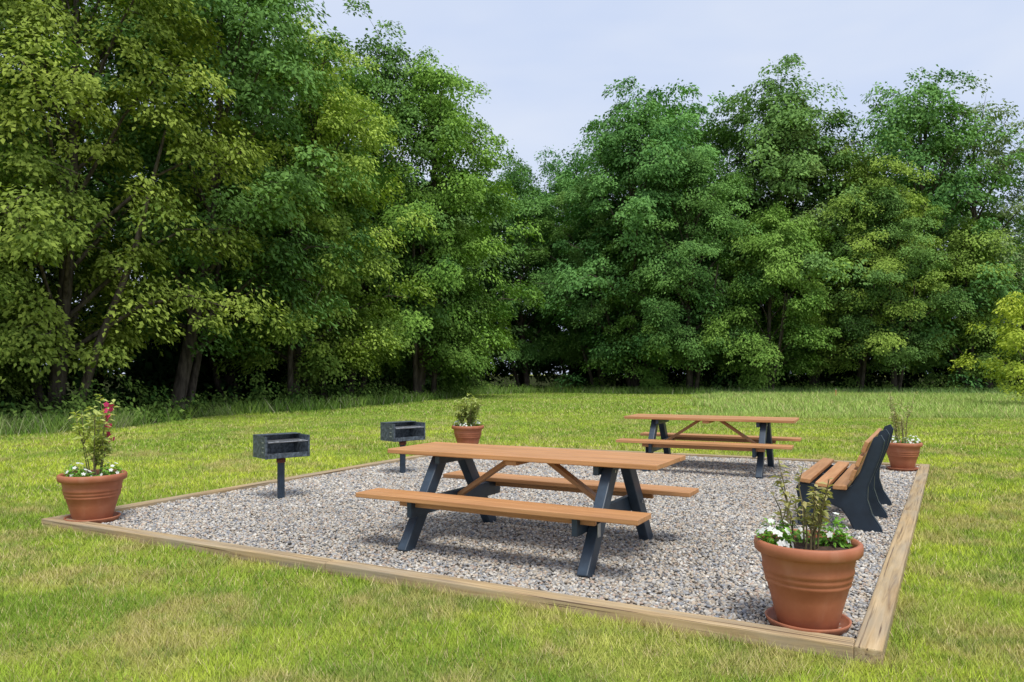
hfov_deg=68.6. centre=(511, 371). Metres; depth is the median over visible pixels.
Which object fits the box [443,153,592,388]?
broadleaf tree
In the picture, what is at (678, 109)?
broadleaf tree
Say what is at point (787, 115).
broadleaf tree
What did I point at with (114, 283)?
broadleaf tree
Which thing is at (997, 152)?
broadleaf tree
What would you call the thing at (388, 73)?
broadleaf tree
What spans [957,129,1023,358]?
broadleaf tree
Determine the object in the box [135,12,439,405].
broadleaf tree
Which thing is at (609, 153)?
broadleaf tree
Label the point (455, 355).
broadleaf tree
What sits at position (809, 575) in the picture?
potted plant
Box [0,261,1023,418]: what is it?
forest understory
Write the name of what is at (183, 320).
broadleaf tree
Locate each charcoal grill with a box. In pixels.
[252,432,309,498]
[380,421,424,472]
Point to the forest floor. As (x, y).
(532, 380)
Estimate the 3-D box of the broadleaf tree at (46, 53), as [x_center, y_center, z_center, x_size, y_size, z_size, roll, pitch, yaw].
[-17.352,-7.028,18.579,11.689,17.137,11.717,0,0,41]
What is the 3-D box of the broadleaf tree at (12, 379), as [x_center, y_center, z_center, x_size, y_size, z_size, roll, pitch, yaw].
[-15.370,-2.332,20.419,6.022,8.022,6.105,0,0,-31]
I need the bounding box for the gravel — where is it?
[101,456,918,641]
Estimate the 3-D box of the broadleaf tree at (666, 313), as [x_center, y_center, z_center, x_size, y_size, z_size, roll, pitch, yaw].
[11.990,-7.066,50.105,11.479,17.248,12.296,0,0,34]
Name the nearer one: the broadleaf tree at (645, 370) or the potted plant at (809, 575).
the potted plant at (809, 575)
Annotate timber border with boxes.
[41,445,929,664]
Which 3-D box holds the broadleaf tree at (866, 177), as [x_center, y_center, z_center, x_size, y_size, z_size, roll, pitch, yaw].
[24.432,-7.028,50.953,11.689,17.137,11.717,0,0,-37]
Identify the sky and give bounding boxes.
[1,0,1023,374]
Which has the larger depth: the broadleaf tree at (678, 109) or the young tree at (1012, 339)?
the broadleaf tree at (678, 109)
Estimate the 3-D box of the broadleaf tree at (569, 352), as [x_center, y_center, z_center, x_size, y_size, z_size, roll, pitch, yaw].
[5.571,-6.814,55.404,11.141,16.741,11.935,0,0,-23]
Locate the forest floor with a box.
[0,375,1012,429]
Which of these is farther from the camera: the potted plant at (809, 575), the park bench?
the park bench
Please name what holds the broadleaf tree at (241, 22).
on the forest floor
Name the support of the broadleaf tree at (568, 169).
on the forest floor
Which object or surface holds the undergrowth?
on the forest floor
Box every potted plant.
[56,394,127,522]
[452,393,483,443]
[754,459,863,635]
[886,391,922,471]
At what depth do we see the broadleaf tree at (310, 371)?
32.90 m
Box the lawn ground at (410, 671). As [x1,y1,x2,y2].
[0,375,1023,681]
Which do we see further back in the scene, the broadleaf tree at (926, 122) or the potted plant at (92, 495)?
the broadleaf tree at (926, 122)
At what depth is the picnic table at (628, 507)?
6.11 m
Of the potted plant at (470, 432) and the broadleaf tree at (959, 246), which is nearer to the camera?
the potted plant at (470, 432)
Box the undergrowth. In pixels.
[0,364,1023,427]
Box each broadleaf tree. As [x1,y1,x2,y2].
[0,0,146,307]
[0,0,289,421]
[0,27,102,329]
[0,163,73,403]
[8,0,396,411]
[31,0,364,404]
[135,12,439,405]
[214,144,414,402]
[275,0,513,396]
[341,42,545,397]
[358,205,518,396]
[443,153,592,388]
[494,145,629,386]
[512,165,650,388]
[523,75,725,390]
[556,78,780,390]
[580,240,709,391]
[594,138,782,391]
[677,53,912,390]
[696,201,853,392]
[699,102,894,390]
[766,140,974,391]
[809,179,975,390]
[813,64,1023,391]
[890,74,1023,391]
[890,216,1023,388]
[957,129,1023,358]
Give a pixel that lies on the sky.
(546, 65)
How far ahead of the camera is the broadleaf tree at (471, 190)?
39.15 m
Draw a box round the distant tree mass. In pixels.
[7,106,1023,398]
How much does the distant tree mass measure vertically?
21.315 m
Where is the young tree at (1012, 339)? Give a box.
[948,291,1023,400]
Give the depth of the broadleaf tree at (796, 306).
48.39 m
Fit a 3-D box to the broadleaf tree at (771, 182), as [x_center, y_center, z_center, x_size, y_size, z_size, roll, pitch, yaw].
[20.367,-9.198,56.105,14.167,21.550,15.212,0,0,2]
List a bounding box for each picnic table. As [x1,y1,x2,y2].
[356,442,698,578]
[616,414,801,477]
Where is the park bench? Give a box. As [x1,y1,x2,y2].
[796,424,893,532]
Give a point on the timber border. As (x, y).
(873, 636)
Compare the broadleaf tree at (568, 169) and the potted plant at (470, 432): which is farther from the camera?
the broadleaf tree at (568, 169)
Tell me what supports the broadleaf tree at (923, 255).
on the forest floor
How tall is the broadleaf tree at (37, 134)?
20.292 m

